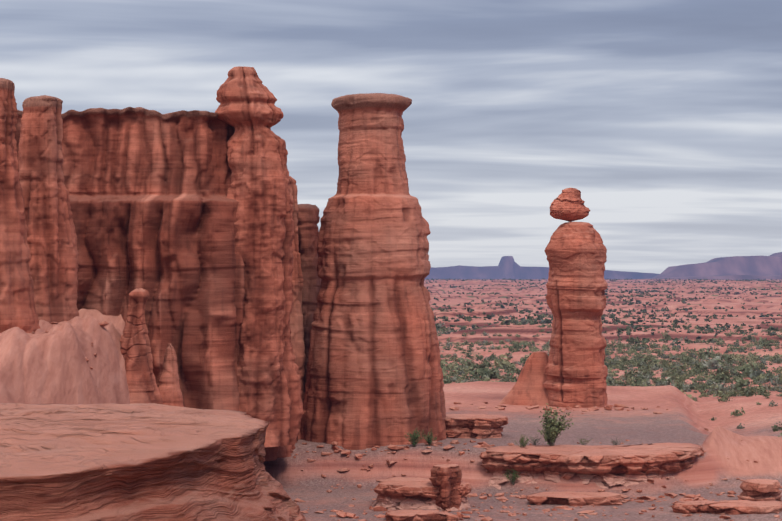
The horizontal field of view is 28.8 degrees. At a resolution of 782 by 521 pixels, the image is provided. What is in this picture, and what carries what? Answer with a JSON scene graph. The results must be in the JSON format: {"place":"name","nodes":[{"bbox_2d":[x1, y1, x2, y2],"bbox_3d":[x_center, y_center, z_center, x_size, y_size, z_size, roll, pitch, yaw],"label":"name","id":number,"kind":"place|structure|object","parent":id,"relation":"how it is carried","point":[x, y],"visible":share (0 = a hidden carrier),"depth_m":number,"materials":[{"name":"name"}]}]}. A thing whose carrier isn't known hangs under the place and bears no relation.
{"place":"outdoors","nodes":[
{"label":"outdoors","id":0,"kind":"place"},
{"bbox_2d":[0,279,781,520],"bbox_3d":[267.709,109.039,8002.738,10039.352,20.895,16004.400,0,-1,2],"label":"desert ground","id":1,"kind":"structure","parent":0,"point":[51,366],"depth_m":112.58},
{"bbox_2d":[0,78,40,332],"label":"buttress rock","id":2,"kind":"object","parent":1,"relation":"on","point":[17,306],"visible":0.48,"depth_m":89.29,"materials":[{"name":"stone"}]},
{"bbox_2d":[18,95,78,322],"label":"buttress rock","id":3,"kind":"object","parent":1,"relation":"on","point":[52,245],"visible":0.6,"depth_m":97.08,"materials":[{"name":"stone"}]},
{"bbox_2d":[120,288,162,403],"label":"rock spire","id":4,"kind":"structure","parent":1,"relation":"on","point":[137,356],"depth_m":96.28,"materials":[{"name":"stone"}]},
{"bbox_2d":[0,403,305,520],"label":"rock ledge","id":5,"kind":"object","parent":1,"relation":"on","point":[122,462],"visible":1,"depth_m":20.87,"materials":[{"name":"stone"}]},
{"bbox_2d":[15,107,297,460],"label":"rock wall","id":6,"kind":"structure","parent":1,"relation":"on","point":[153,208],"depth_m":104.50,"materials":[{"name":"stone"}]},
{"bbox_2d":[158,344,183,406],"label":"rock spire","id":7,"kind":"structure","parent":1,"relation":"on","point":[170,390],"depth_m":98.37,"materials":[{"name":"stone"}]},
{"bbox_2d":[215,66,302,446],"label":"pinnacle rock","id":8,"kind":"object","parent":1,"relation":"on","point":[258,190],"visible":0.77,"depth_m":105.28,"materials":[{"name":"stone"}]},
{"bbox_2d":[289,176,305,439],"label":"column","id":9,"kind":"structure","parent":1,"relation":"on","point":[297,328],"depth_m":117.00,"materials":[{"name":"stone"}]},
{"bbox_2d":[297,204,320,393],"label":"rock column","id":10,"kind":"structure","parent":1,"relation":"on","point":[308,217],"depth_m":122.69,"materials":[{"name":"stone"}]},
{"bbox_2d":[300,93,445,449],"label":"rock tower","id":11,"kind":"structure","parent":1,"relation":"on","point":[374,375],"depth_m":114.38,"materials":[{"name":"stone"}]},
{"bbox_2d":[32,321,781,520],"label":"rubble stones","id":12,"kind":"object","parent":1,"relation":"on","point":[499,496],"visible":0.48,"depth_m":103.77,"materials":[{"name":"stone"}]},
{"bbox_2d":[405,430,422,446],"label":"shrub","id":13,"kind":"object","parent":1,"relation":"on","point":[414,442],"visible":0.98,"depth_m":112.02,"materials":[{"name":"green plant"}]},
{"bbox_2d":[372,477,471,510],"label":"ledge rock","id":14,"kind":"object","parent":1,"relation":"on","point":[397,493],"visible":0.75,"depth_m":98.31,"materials":[{"name":"stone"}]},
{"bbox_2d":[385,509,458,520],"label":"rock slab","id":15,"kind":"object","parent":1,"relation":"on","point":[413,515],"visible":1,"depth_m":92.67,"materials":[{"name":"stone"}]},
{"bbox_2d":[421,427,436,445],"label":"shrub","id":16,"kind":"object","parent":1,"relation":"on","point":[429,439],"visible":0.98,"depth_m":112.23,"materials":[{"name":"green plant"}]},
{"bbox_2d":[429,464,461,510],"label":"ledge rock","id":17,"kind":"object","parent":1,"relation":"on","point":[445,479],"visible":0.88,"depth_m":97.64,"materials":[{"name":"stone"}]},
{"bbox_2d":[445,414,508,438],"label":"ledge rock","id":18,"kind":"object","parent":1,"relation":"on","point":[479,426],"visible":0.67,"depth_m":117.88,"materials":[{"name":"stone"}]},
{"bbox_2d":[504,468,519,484],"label":"ledge shrub","id":19,"kind":"object","parent":1,"relation":"on","point":[514,475],"visible":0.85,"depth_m":106.38,"materials":[{"name":"green plant"}]},
{"bbox_2d":[515,435,528,447],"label":"ledge shrub","id":20,"kind":"object","parent":1,"relation":"on","point":[523,442],"visible":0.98,"depth_m":109.82,"materials":[{"name":"green plant"}]},
{"bbox_2d":[498,351,548,405],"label":"rock fin","id":21,"kind":"object","parent":1,"relation":"on","point":[528,389],"visible":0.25,"depth_m":149.55,"materials":[{"name":"stone"}]},
{"bbox_2d":[527,434,543,444],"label":"ledge shrub","id":22,"kind":"object","parent":1,"relation":"on","point":[534,441],"visible":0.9,"depth_m":112.32,"materials":[{"name":"green plant"}]},
{"bbox_2d":[538,403,573,445],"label":"tall shrub","id":23,"kind":"object","parent":1,"relation":"on","point":[553,427],"visible":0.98,"depth_m":110.64,"materials":[{"name":"green plant"}]},
{"bbox_2d":[526,491,621,505],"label":"rock slab","id":24,"kind":"object","parent":1,"relation":"on","point":[570,498],"visible":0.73,"depth_m":100.09,"materials":[{"name":"stone"}]},
{"bbox_2d":[543,222,607,407],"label":"rock pillar","id":25,"kind":"structure","parent":1,"relation":"on","point":[576,373],"depth_m":147.12,"materials":[{"name":"stone"}]},
{"bbox_2d":[550,188,589,221],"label":"balanced rock","id":26,"kind":"object","parent":25,"relation":"on","point":[567,204],"visible":1,"depth_m":148.34,"materials":[{"name":"stone"}]},
{"bbox_2d":[479,443,704,489],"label":"ledge rock","id":27,"kind":"object","parent":1,"relation":"on","point":[604,466],"visible":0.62,"depth_m":106.04,"materials":[{"name":"stone"}]},
{"bbox_2d":[424,278,781,343],"bbox_3d":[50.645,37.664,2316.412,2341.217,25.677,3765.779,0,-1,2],"label":"shrubs","id":28,"kind":"object","parent":1,"relation":"on","point":[540,317],"visible":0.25,"depth_m":827.64,"materials":[{"name":"green plant"}]},
{"bbox_2d":[436,318,781,436],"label":"shrubs","id":29,"kind":"object","parent":1,"relation":"on","point":[646,364],"visible":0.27,"depth_m":292.44,"materials":[{"name":"green plant"}]},
{"bbox_2d":[671,500,781,514],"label":"rock slab","id":30,"kind":"object","parent":1,"relation":"on","point":[734,507],"visible":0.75,"depth_m":96.14,"materials":[{"name":"stone"}]},
{"bbox_2d":[737,479,781,500],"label":"rock block","id":31,"kind":"object","parent":1,"relation":"on","point":[760,490],"visible":0.81,"depth_m":100.39,"materials":[{"name":"stone"}]},
{"bbox_2d":[0,0,781,273],"label":"sky","id":32,"kind":"structure","parent":0,"point":[665,116],"materials":[{"name":"grey"}]},
{"bbox_2d":[425,256,658,278],"bbox_3d":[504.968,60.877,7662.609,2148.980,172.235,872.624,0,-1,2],"label":"mesa","id":33,"kind":"structure","parent":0,"point":[507,267],"depth_m":7753.93,"materials":[{"name":"stone"}]},
{"bbox_2d":[621,275,781,279],"bbox_3d":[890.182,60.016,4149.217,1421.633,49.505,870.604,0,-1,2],"label":"hills","id":34,"kind":"structure","parent":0,"point":[733,277],"depth_m":4270.35,"materials":[{"name":"purple stone"}]},
{"bbox_2d":[653,252,781,277],"bbox_3d":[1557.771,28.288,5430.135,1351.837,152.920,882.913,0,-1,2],"label":"mesa","id":35,"kind":"structure","parent":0,"point":[771,264],"depth_m":5537.28,"materials":[{"name":"purple stone"}]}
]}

